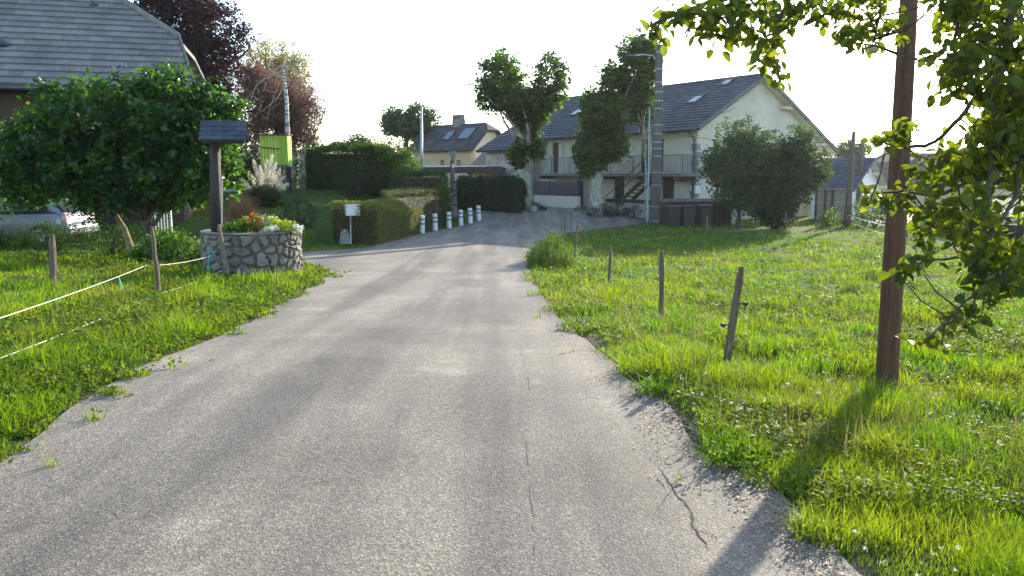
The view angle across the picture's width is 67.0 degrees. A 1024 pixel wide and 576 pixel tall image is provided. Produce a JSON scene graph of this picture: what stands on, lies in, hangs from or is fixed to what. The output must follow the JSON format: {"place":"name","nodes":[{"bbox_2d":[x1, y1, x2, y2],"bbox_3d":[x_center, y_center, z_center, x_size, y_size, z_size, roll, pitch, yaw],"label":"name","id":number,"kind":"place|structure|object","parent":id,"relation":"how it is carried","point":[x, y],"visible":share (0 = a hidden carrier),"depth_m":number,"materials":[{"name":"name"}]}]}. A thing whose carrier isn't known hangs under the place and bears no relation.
{"place":"outdoors","nodes":[
{"label":"outdoors","id":0,"kind":"place"},
{"bbox_2d":[240,153,296,204],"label":"pampas grass","id":1,"kind":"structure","parent":0,"point":[267,194],"depth_m":32.18,"materials":[{"name":"beige plant"}]},
{"bbox_2d":[0,203,861,575],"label":"road","id":2,"kind":"structure","parent":0,"point":[440,403],"depth_m":4.37,"materials":[{"name":"grey asphalt"}]},
{"bbox_2d":[574,200,643,216],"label":"ivy mound","id":3,"kind":"object","parent":2,"relation":"on","point":[623,212],"visible":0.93,"depth_m":40.30,"materials":[{"name":"green plant"}]},
{"bbox_2d":[0,176,1023,575],"bbox_3d":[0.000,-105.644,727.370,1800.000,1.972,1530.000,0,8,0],"label":"ground","id":4,"kind":"structure","parent":0,"point":[322,238],"depth_m":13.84,"materials":[{"name":"green plant"}]},
{"bbox_2d":[0,189,22,238],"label":"rusty bush","id":5,"kind":"object","parent":4,"relation":"on","point":[2,208],"visible":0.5,"depth_m":20.54,"materials":[{"name":"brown plant"}]},
{"bbox_2d":[1,215,95,256],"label":"garden shrub","id":6,"kind":"object","parent":4,"relation":"on","point":[57,238],"visible":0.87,"depth_m":19.54,"materials":[{"name":"green plant"}]},
{"bbox_2d":[0,197,98,245],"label":"parked car","id":7,"kind":"object","parent":4,"relation":"on","point":[28,217],"visible":0.38,"depth_m":21.66,"materials":[{"name":"silver metal"}]},
{"bbox_2d":[48,234,57,284],"bbox_3d":[-7.825,-0.414,13.175,0.162,0.996,0.137,0,8,0],"label":"fence stake","id":8,"kind":"object","parent":4,"relation":"on","point":[53,267],"visible":0.78,"depth_m":13.13,"materials":[{"name":"brown wood"}]},
{"bbox_2d":[63,186,133,257],"bbox_3d":[-10.106,-1.721,19.020,1.914,2.413,2.230,-3,9,-18],"label":"leaning tree","id":9,"kind":"object","parent":4,"relation":"on","point":[125,232],"visible":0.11,"depth_m":18.93,"materials":[{"name":"brown plant"}]},
{"bbox_2d":[0,0,212,224],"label":"house","id":10,"kind":"structure","parent":4,"relation":"on","point":[51,40],"depth_m":26.84,"materials":[{"name":"grey tile"}]},
{"bbox_2d":[95,163,168,224],"bbox_3d":[-13.330,-3.154,27.065,2.400,2.600,0.065,-2,9,-15],"label":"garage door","id":11,"kind":"structure","parent":10,"relation":"in","point":[109,219],"depth_m":27.01,"materials":[{"name":"white paint"}]},
{"bbox_2d":[56,216,161,254],"bbox_3d":[-10.629,-1.375,20.373,2.578,1.103,2.064,5,10,30],"label":"garden shrub","id":12,"kind":"object","parent":4,"relation":"on","point":[112,247],"visible":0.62,"depth_m":20.35,"materials":[{"name":"green plant"}]},
{"bbox_2d":[0,224,230,358],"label":"cord fence","id":13,"kind":"object","parent":4,"relation":"on","point":[156,264],"visible":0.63,"depth_m":11.57,"materials":[{"name":"brown wood"}]},
{"bbox_2d":[0,58,253,259],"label":"laurel tree","id":14,"kind":"object","parent":4,"relation":"on","point":[157,162],"visible":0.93,"depth_m":17.82,"materials":[{"name":"green plant"}]},
{"bbox_2d":[124,244,148,262],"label":"border plant","id":15,"kind":"object","parent":4,"relation":"on","point":[134,253],"visible":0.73,"depth_m":17.63,"materials":[{"name":"green plant"}]},
{"bbox_2d":[154,211,172,234],"bbox_3d":[-9.453,-1.747,20.970,0.463,0.876,0.050,0,8,0],"label":"picket fence","id":16,"kind":"object","parent":4,"relation":"on","point":[167,220],"visible":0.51,"depth_m":20.94,"materials":[{"name":"white paint"}]},
{"bbox_2d":[137,222,200,265],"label":"border plant","id":17,"kind":"object","parent":4,"relation":"on","point":[172,242],"visible":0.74,"depth_m":17.66,"materials":[{"name":"green plant"}]},
{"bbox_2d":[0,253,350,463],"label":"verge weeds","id":18,"kind":"object","parent":4,"relation":"on","point":[82,321],"visible":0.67,"depth_m":8.23,"materials":[{"name":"green plant"}]},
{"bbox_2d":[175,241,202,268],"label":"border plant","id":19,"kind":"object","parent":4,"relation":"on","point":[192,257],"visible":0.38,"depth_m":17.00,"materials":[{"name":"green plant"}]},
{"bbox_2d":[132,0,260,147],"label":"copper beech","id":20,"kind":"object","parent":4,"relation":"on","point":[210,52],"visible":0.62,"depth_m":37.96,"materials":[{"name":"purple plant"}]},
{"bbox_2d":[0,187,481,467],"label":"verge grass","id":21,"kind":"structure","parent":4,"relation":"on","point":[31,294],"depth_m":9.85,"materials":[{"name":"green plant"}]},
{"bbox_2d":[223,182,268,222],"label":"heather bush","id":22,"kind":"object","parent":4,"relation":"on","point":[235,213],"visible":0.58,"depth_m":26.18,"materials":[{"name":"brown plant"}]},
{"bbox_2d":[200,228,303,276],"bbox_3d":[-5.362,-0.686,15.980,2.012,1.029,2.007,0,8,0],"label":"flower well","id":23,"kind":"object","parent":4,"relation":"on","point":[246,252],"visible":0.81,"depth_m":15.16,"materials":[{"name":"stone"}]},
{"bbox_2d":[199,120,249,232],"bbox_3d":[-5.674,-2.170,15.410,0.880,2.280,0.685,-2,9,-12],"label":"bell post","id":24,"kind":"object","parent":23,"relation":"on","point":[214,134],"visible":0.98,"depth_m":15.26,"materials":[{"name":"grey wood"}]},
{"bbox_2d":[217,221,250,232],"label":"green foliage plant","id":25,"kind":"object","parent":23,"relation":"in","point":[233,226],"visible":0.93,"depth_m":15.46,"materials":[{"name":"green plant"}]},
{"bbox_2d":[228,216,256,232],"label":"green foliage plant","id":26,"kind":"object","parent":23,"relation":"in","point":[243,219],"visible":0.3,"depth_m":15.75,"materials":[{"name":"green plant"}]},
{"bbox_2d":[246,212,263,232],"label":"red flowers","id":27,"kind":"object","parent":23,"relation":"on","point":[253,226],"visible":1,"depth_m":15.51,"materials":[{"name":"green plant"}]},
{"bbox_2d":[257,214,270,229],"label":"violet flowers","id":28,"kind":"object","parent":23,"relation":"on","point":[265,220],"visible":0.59,"depth_m":15.76,"materials":[{"name":"purple plant"}]},
{"bbox_2d":[260,224,280,234],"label":"white flowers","id":29,"kind":"object","parent":23,"relation":"on","point":[271,228],"visible":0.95,"depth_m":15.25,"materials":[{"name":"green plant"}]},
{"bbox_2d":[263,215,279,226],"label":"yellow flowers","id":30,"kind":"object","parent":23,"relation":"on","point":[273,220],"visible":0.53,"depth_m":15.74,"materials":[{"name":"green plant"}]},
{"bbox_2d":[273,218,296,233],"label":"yellow flowers","id":31,"kind":"object","parent":23,"relation":"on","point":[285,225],"visible":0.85,"depth_m":15.53,"materials":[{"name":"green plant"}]},
{"bbox_2d":[284,223,304,233],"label":"white flowers","id":32,"kind":"object","parent":23,"relation":"on","point":[298,228],"visible":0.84,"depth_m":15.59,"materials":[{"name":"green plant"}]},
{"bbox_2d":[230,138,299,186],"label":"dark conifer","id":33,"kind":"object","parent":4,"relation":"on","point":[248,161],"visible":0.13,"depth_m":44.58,"materials":[{"name":"green plant"}]},
{"bbox_2d":[243,134,292,194],"bbox_3d":[-11.265,-5.644,35.833,2.083,2.881,0.804,0,8,0],"label":"garden hut","id":34,"kind":"object","parent":4,"relation":"on","point":[272,143],"visible":0.84,"depth_m":35.47,"materials":[{"name":"green wood"}]},
{"bbox_2d":[235,31,319,176],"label":"golden tree","id":35,"kind":"object","parent":4,"relation":"on","point":[263,54],"visible":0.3,"depth_m":49.89,"materials":[{"name":"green plant"}]},
{"bbox_2d":[251,45,305,189],"bbox_3d":[-11.980,-8.773,40.044,2.813,7.564,2.055,0,8,0],"label":"birch","id":36,"kind":"object","parent":4,"relation":"on","point":[283,77],"visible":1,"depth_m":39.85,"materials":[{"name":"white plant"}]},
{"bbox_2d":[227,53,330,186],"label":"rusty tree","id":37,"kind":"object","parent":4,"relation":"on","point":[299,111],"visible":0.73,"depth_m":42.34,"materials":[{"name":"red plant"}]},
{"bbox_2d":[291,147,298,190],"bbox_3d":[-10.702,-5.829,38.046,0.551,2.227,0.471,0,8,0],"label":"ivy tree","id":38,"kind":"object","parent":4,"relation":"on","point":[294,170],"visible":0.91,"depth_m":38.00,"materials":[{"name":"green plant"}]},
{"bbox_2d":[278,195,320,230],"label":"round bush","id":39,"kind":"object","parent":4,"relation":"on","point":[287,208],"visible":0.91,"depth_m":27.97,"materials":[{"name":"green plant"}]},
{"bbox_2d":[297,147,309,189],"bbox_3d":[-10.266,-5.808,38.067,0.690,2.246,0.642,3,9,19],"label":"ivy tree","id":40,"kind":"object","parent":4,"relation":"on","point":[302,177],"visible":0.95,"depth_m":37.95,"materials":[{"name":"green plant"}]},
{"bbox_2d":[305,96,332,144],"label":"bare tree","id":41,"kind":"object","parent":4,"relation":"on","point":[309,137],"visible":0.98,"depth_m":42.29,"materials":[{"name":"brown plant"}]},
{"bbox_2d":[339,229,349,243],"bbox_3d":[-5.524,-1.690,25.557,0.364,0.524,0.140,0,8,0],"label":"marker stone","id":42,"kind":"object","parent":4,"relation":"on","point":[344,237],"visible":1,"depth_m":25.50,"materials":[{"name":"white stone"}]},
{"bbox_2d":[298,140,395,198],"bbox_3d":[-8.522,-5.960,39.820,5.619,3.303,4.364,0,8,0],"label":"hedge","id":43,"kind":"object","parent":4,"relation":"on","point":[320,160],"visible":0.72,"depth_m":38.12,"materials":[{"name":"green plant"}]},
{"bbox_2d":[344,204,360,243],"bbox_3d":[-5.239,-2.050,25.483,0.480,1.405,0.300,-4,9,-25],"label":"letter box","id":44,"kind":"object","parent":4,"relation":"on","point":[350,210],"visible":0.89,"depth_m":25.29,"materials":[{"name":"white paint"}]},
{"bbox_2d":[341,131,373,153],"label":"tree","id":45,"kind":"object","parent":4,"relation":"on","point":[360,138],"visible":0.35,"depth_m":58.71,"materials":[{"name":"green plant"}]},
{"bbox_2d":[327,197,423,244],"bbox_3d":[-4.901,-2.624,29.010,2.089,1.671,7.835,1,8,5],"label":"box hedge","id":46,"kind":"object","parent":4,"relation":"on","point":[376,222],"visible":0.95,"depth_m":25.83,"materials":[{"name":"green plant"}]},
{"bbox_2d":[352,135,424,178],"bbox_3d":[-6.327,-5.945,38.826,3.696,3.361,3.295,0,8,0],"label":"laurel clump","id":47,"kind":"object","parent":4,"relation":"on","point":[405,156],"visible":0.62,"depth_m":38.07,"materials":[{"name":"green plant"}]},
{"bbox_2d":[375,99,446,168],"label":"walnut tree","id":48,"kind":"object","parent":4,"relation":"on","point":[401,123],"visible":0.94,"depth_m":72.62,"materials":[{"name":"green plant"}]},
{"bbox_2d":[379,186,451,229],"bbox_3d":[-4.277,-3.549,34.456,1.592,2.080,8.936,2,9,14],"label":"hedge","id":49,"kind":"object","parent":4,"relation":"on","point":[425,204],"visible":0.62,"depth_m":34.07,"materials":[{"name":"green plant"}]},
{"bbox_2d":[387,167,451,226],"bbox_3d":[-4.412,-4.246,36.375,4.204,2.863,2.566,-6,11,-37],"label":"hedge","id":50,"kind":"object","parent":4,"relation":"on","point":[439,180],"visible":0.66,"depth_m":35.64,"materials":[{"name":"green plant"}]},
{"bbox_2d":[420,95,422,177],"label":"antenna mast","id":51,"kind":"object","parent":4,"relation":"on","point":[421,138],"visible":0.78,"depth_m":44.15,"materials":[{"name":"metal"}]},
{"bbox_2d":[419,215,424,233],"bbox_3d":[-3.690,-2.554,31.678,0.240,0.850,0.239,-1,9,-14],"label":"bollard","id":52,"kind":"object","parent":4,"relation":"on","point":[422,226],"visible":0.82,"depth_m":31.59,"materials":[{"name":"white paint"}]},
{"bbox_2d":[432,213,437,230],"bbox_3d":[-3.349,-2.811,33.624,0.239,0.850,0.239,-9,13,-40],"label":"bollard","id":53,"kind":"object","parent":4,"relation":"on","point":[434,222],"visible":0.82,"depth_m":33.53,"materials":[{"name":"white paint"}]},
{"bbox_2d":[429,193,453,220],"bbox_3d":[-3.533,-3.498,35.795,0.527,1.631,6.312,2,9,13],"label":"rail fence","id":54,"kind":"object","parent":4,"relation":"on","point":[437,198],"visible":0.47,"depth_m":35.41,"materials":[{"name":"grey wood"}]},
{"bbox_2d":[446,212,451,227],"bbox_3d":[-2.914,-3.087,35.715,0.239,0.850,0.240,-8,11,-44],"label":"bollard","id":55,"kind":"object","parent":4,"relation":"on","point":[448,220],"visible":0.83,"depth_m":35.62,"materials":[{"name":"white paint"}]},
{"bbox_2d":[449,151,456,216],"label":"old post","id":56,"kind":"object","parent":4,"relation":"on","point":[453,190],"visible":0.81,"depth_m":40.01,"materials":[{"name":"concrete"}]},
{"bbox_2d":[409,115,500,186],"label":"house","id":57,"kind":"structure","parent":4,"relation":"on","point":[461,138],"depth_m":69.21,"materials":[{"name":"brown paint"}]},
{"bbox_2d":[411,166,504,183],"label":"carport","id":58,"kind":"object","parent":4,"relation":"on","point":[470,170],"visible":0.26,"depth_m":52.34,"materials":[{"name":"tile"}]},
{"bbox_2d":[458,210,462,225],"bbox_3d":[-2.474,-3.353,37.327,0.239,0.850,0.239,-4,7,-30],"label":"bollard","id":59,"kind":"object","parent":4,"relation":"on","point":[460,217],"visible":0.82,"depth_m":37.24,"materials":[{"name":"white paint"}]},
{"bbox_2d":[467,152,485,182],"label":"lean to","id":60,"kind":"object","parent":4,"relation":"on","point":[480,160],"visible":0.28,"depth_m":61.58,"materials":[{"name":"paint"}]},
{"bbox_2d":[476,205,480,220],"bbox_3d":[-1.681,-3.730,38.988,0.239,0.850,0.239,-3,9,-4],"label":"bollard","id":61,"kind":"object","parent":4,"relation":"on","point":[478,211],"visible":0.88,"depth_m":38.90,"materials":[{"name":"white paint"}]},
{"bbox_2d":[456,173,527,212],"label":"hedge","id":62,"kind":"object","parent":4,"relation":"on","point":[508,193],"visible":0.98,"depth_m":42.69,"materials":[{"name":"green plant"}]},
{"bbox_2d":[468,46,573,210],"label":"plane tree","id":63,"kind":"object","parent":4,"relation":"on","point":[508,96],"visible":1,"depth_m":42.44,"materials":[{"name":"green plant"}]},
{"bbox_2d":[527,201,547,210],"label":"ivy mound","id":64,"kind":"object","parent":4,"relation":"on","point":[541,207],"visible":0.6,"depth_m":43.59,"materials":[{"name":"green plant"}]},
{"bbox_2d":[523,226,576,268],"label":"weedy clump","id":65,"kind":"object","parent":4,"relation":"on","point":[557,253],"visible":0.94,"depth_m":18.17,"materials":[{"name":"green plant"}]},
{"bbox_2d":[534,180,580,207],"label":"wall","id":66,"kind":"structure","parent":4,"relation":"on","point":[559,194],"depth_m":48.03,"materials":[{"name":"white paint"}]},
{"bbox_2d":[574,222,578,256],"bbox_3d":[1.771,-1.271,21.474,0.148,1.132,0.068,0,8,0],"label":"fence stake","id":67,"kind":"object","parent":4,"relation":"on","point":[576,236],"visible":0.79,"depth_m":21.44,"materials":[{"name":"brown wood"}]},
{"bbox_2d":[608,246,611,280],"bbox_3d":[2.035,-0.427,16.110,0.095,0.883,0.073,0,8,0],"label":"fence stake","id":68,"kind":"object","parent":4,"relation":"on","point":[609,265],"visible":0.79,"depth_m":16.08,"materials":[{"name":"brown wood"}]},
{"bbox_2d":[571,24,668,215],"bbox_3d":[5.493,-8.557,40.109,5.205,9.905,3.295,0,8,0],"label":"plane tree","id":69,"kind":"object","parent":4,"relation":"on","point":[600,142],"visible":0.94,"depth_m":39.58,"materials":[{"name":"green plant"}]},
{"bbox_2d":[626,44,662,223],"bbox_3d":[6.443,-7.431,37.957,1.900,8.705,0.428,0,8,0],"label":"utility pole","id":70,"kind":"object","parent":4,"relation":"on","point":[655,191],"visible":0.82,"depth_m":37.88,"materials":[{"name":"concrete"}]},
{"bbox_2d":[633,108,663,219],"bbox_3d":[6.948,-6.257,39.355,1.760,5.800,0.940,0,8,0],"label":"bare sapling","id":71,"kind":"object","parent":4,"relation":"on","point":[643,135],"visible":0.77,"depth_m":39.23,"materials":[{"name":"green plant"}]},
{"bbox_2d":[475,73,839,219],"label":"farmhouse","id":72,"kind":"object","parent":4,"relation":"on","point":[764,105],"visible":0.41,"depth_m":44.64,"materials":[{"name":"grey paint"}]},
{"bbox_2d":[553,143,558,172],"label":"balcony door","id":73,"kind":"structure","parent":72,"relation":"in","point":[556,145],"depth_m":51.03,"materials":[{"name":"brown paint"}]},
{"bbox_2d":[615,176,623,198],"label":"door","id":74,"kind":"structure","parent":72,"relation":"in","point":[618,179],"depth_m":46.52,"materials":[{"name":"brown paint"}]},
{"bbox_2d":[641,138,647,172],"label":"balcony door","id":75,"kind":"structure","parent":72,"relation":"in","point":[643,150],"depth_m":44.58,"materials":[{"name":"brown paint"}]},
{"bbox_2d":[663,179,673,198],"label":"door","id":76,"kind":"structure","parent":72,"relation":"in","point":[668,185],"depth_m":43.36,"materials":[{"name":"brown paint"}]},
{"bbox_2d":[659,251,663,318],"bbox_3d":[1.940,0.028,10.031,0.090,1.028,0.074,0,8,0],"label":"fence stake","id":77,"kind":"object","parent":4,"relation":"on","point":[661,280],"visible":0.78,"depth_m":9.99,"materials":[{"name":"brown wood"}]},
{"bbox_2d":[605,198,735,226],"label":"garden wall","id":78,"kind":"structure","parent":4,"relation":"on","point":[633,202],"depth_m":40.67,"materials":[{"name":"concrete"}]},
{"bbox_2d":[665,205,681,225],"bbox_3d":[7.660,-3.410,36.796,0.670,1.030,0.690,0,8,0],"label":"wheelie bin","id":79,"kind":"object","parent":4,"relation":"on","point":[673,212],"visible":0.95,"depth_m":36.53,"materials":[{"name":"plastic"}]},
{"bbox_2d":[679,205,696,226],"bbox_3d":[8.370,-3.421,36.795,0.670,1.030,0.690,0,8,0],"label":"wheelie bin","id":80,"kind":"object","parent":4,"relation":"on","point":[688,212],"visible":0.9,"depth_m":36.53,"materials":[{"name":"grey plastic"}]},
{"bbox_2d":[659,199,731,226],"bbox_3d":[9.062,-3.658,38.478,3.598,1.520,1.900,0,8,0],"label":"bin shelter","id":81,"kind":"object","parent":4,"relation":"on","point":[719,210],"visible":0.45,"depth_m":37.87,"materials":[{"name":"grey wood"}]},
{"bbox_2d":[696,204,713,225],"bbox_3d":[9.181,-3.451,36.790,0.670,1.030,0.690,0,8,0],"label":"wheelie bin","id":82,"kind":"object","parent":4,"relation":"on","point":[704,210],"visible":0.99,"depth_m":36.52,"materials":[{"name":"plastic"}]},
{"bbox_2d":[541,304,919,575],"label":"leaf litter","id":83,"kind":"object","parent":4,"relation":"on","point":[784,532],"visible":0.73,"depth_m":3.80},
{"bbox_2d":[720,266,747,361],"bbox_3d":[2.014,0.307,7.040,0.233,1.012,0.083,0,8,0],"label":"fence stake","id":84,"kind":"object","parent":4,"relation":"on","point":[731,324],"visible":0.92,"depth_m":7.01,"materials":[{"name":"brown wood"}]},
{"bbox_2d":[692,114,837,227],"bbox_3d":[11.851,-5.227,35.209,7.059,5.283,3.359,-1,9,-9],"label":"fruit tree","id":85,"kind":"object","parent":4,"relation":"on","point":[730,164],"visible":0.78,"depth_m":34.67,"materials":[{"name":"green plant"}]},
{"bbox_2d":[520,233,1023,543],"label":"field weeds","id":86,"kind":"object","parent":4,"relation":"on","point":[931,475],"visible":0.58,"depth_m":5.46,"materials":[{"name":"green plant"}]},
{"bbox_2d":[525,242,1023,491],"bbox_3d":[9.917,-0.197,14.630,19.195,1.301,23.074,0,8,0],"label":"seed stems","id":87,"kind":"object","parent":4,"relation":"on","point":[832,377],"visible":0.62,"depth_m":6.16,"materials":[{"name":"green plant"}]},
{"bbox_2d":[739,133,818,228],"bbox_3d":[12.000,-4.722,34.758,3.708,4.454,3.172,0,8,0],"label":"dense shrub","id":88,"kind":"object","parent":4,"relation":"on","point":[794,179],"visible":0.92,"depth_m":34.14,"materials":[{"name":"green plant"}]},
{"bbox_2d":[559,257,1023,575],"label":"clover flowers","id":89,"kind":"object","parent":4,"relation":"on","point":[865,547],"visible":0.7,"depth_m":5.44,"materials":[{"name":"white plant"}]},
{"bbox_2d":[819,207,840,226],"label":"green bush","id":90,"kind":"object","parent":4,"relation":"on","point":[828,218],"visible":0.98,"depth_m":35.86,"materials":[{"name":"green plant"}]},
{"bbox_2d":[814,189,846,222],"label":"board wall","id":91,"kind":"structure","parent":4,"relation":"on","point":[825,196],"depth_m":41.13,"materials":[{"name":"grey wood"}]},
{"bbox_2d":[638,0,1023,362],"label":"apple tree","id":92,"kind":"object","parent":4,"relation":"on","point":[992,258],"visible":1,"depth_m":3.93,"materials":[{"name":"green plant"}]},
{"bbox_2d":[809,158,887,219],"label":"house","id":93,"kind":"structure","parent":4,"relation":"on","point":[868,175],"depth_m":44.22,"materials":[{"name":"grey tile"}]},
{"bbox_2d":[843,131,855,225],"bbox_3d":[15.843,-5.033,36.254,0.344,4.550,0.344,0,8,0],"label":"wooden pole","id":94,"kind":"object","parent":4,"relation":"on","point":[849,193],"visible":0.89,"depth_m":36.19,"materials":[{"name":"brown wood"}]},
{"bbox_2d":[832,136,867,157],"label":"tree","id":95,"kind":"object","parent":4,"relation":"on","point":[844,152],"visible":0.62,"depth_m":87.96,"materials":[{"name":"green plant"}]},
{"bbox_2d":[855,140,863,217],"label":"wooden pole","id":96,"kind":"object","parent":4,"relation":"on","point":[860,170],"visible":0.53,"depth_m":43.37,"materials":[{"name":"brown wood"}]},
{"bbox_2d":[851,202,880,225],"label":"flowering bush","id":97,"kind":"object","parent":4,"relation":"on","point":[863,215],"visible":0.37,"depth_m":37.28,"materials":[{"name":"green plant"}]},
{"bbox_2d":[830,192,910,228],"bbox_3d":[16.789,-3.554,35.861,4.005,1.788,2.141,0,8,0],"label":"hedge bush","id":98,"kind":"object","parent":4,"relation":"on","point":[877,218],"visible":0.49,"depth_m":35.87,"materials":[{"name":"green plant"}]},
{"bbox_2d":[876,152,913,161],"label":"distant house","id":99,"kind":"structure","parent":4,"relation":"on","point":[879,159],"depth_m":131.97,"materials":[{"name":"paint"}]},
{"bbox_2d":[875,0,917,391],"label":"wooden pole","id":100,"kind":"object","parent":4,"relation":"on","point":[890,323],"visible":0.63,"depth_m":6.47,"materials":[{"name":"brown wood"}]},
{"bbox_2d":[849,215,973,245],"bbox_3d":[15.247,-2.277,30.757,1.004,0.678,11.509,0,8,1],"label":"tape fence","id":101,"kind":"object","parent":4,"relation":"on","point":[884,225],"visible":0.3,"depth_m":31.35,"materials":[{"name":"white plastic"}]},
{"bbox_2d":[877,162,959,206],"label":"distant house","id":102,"kind":"structure","parent":4,"relation":"on","point":[885,167],"depth_m":62.52,"materials":[{"name":"white paint"}]},
{"bbox_2d":[911,204,1023,238],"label":"field hedge","id":103,"kind":"object","parent":4,"relation":"on","point":[1012,226],"visible":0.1,"depth_m":29.91,"materials":[{"name":"green plant"}]},
{"bbox_2d":[911,153,1023,194],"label":"distant house","id":104,"kind":"structure","parent":4,"relation":"on","point":[998,192],"depth_m":94.48,"materials":[{"name":"tile"}]},
{"bbox_2d":[129,0,1023,152],"label":"sky","id":105,"kind":"structure","parent":0,"point":[371,54],"materials":[{"name":"white"}]},
{"bbox_2d":[238,142,979,175],"bbox_3d":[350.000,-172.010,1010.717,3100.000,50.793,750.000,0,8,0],"label":"hill","id":106,"kind":"structure","parent":0,"point":[877,152],"depth_m":838.61,"materials":[{"name":"green plant"}]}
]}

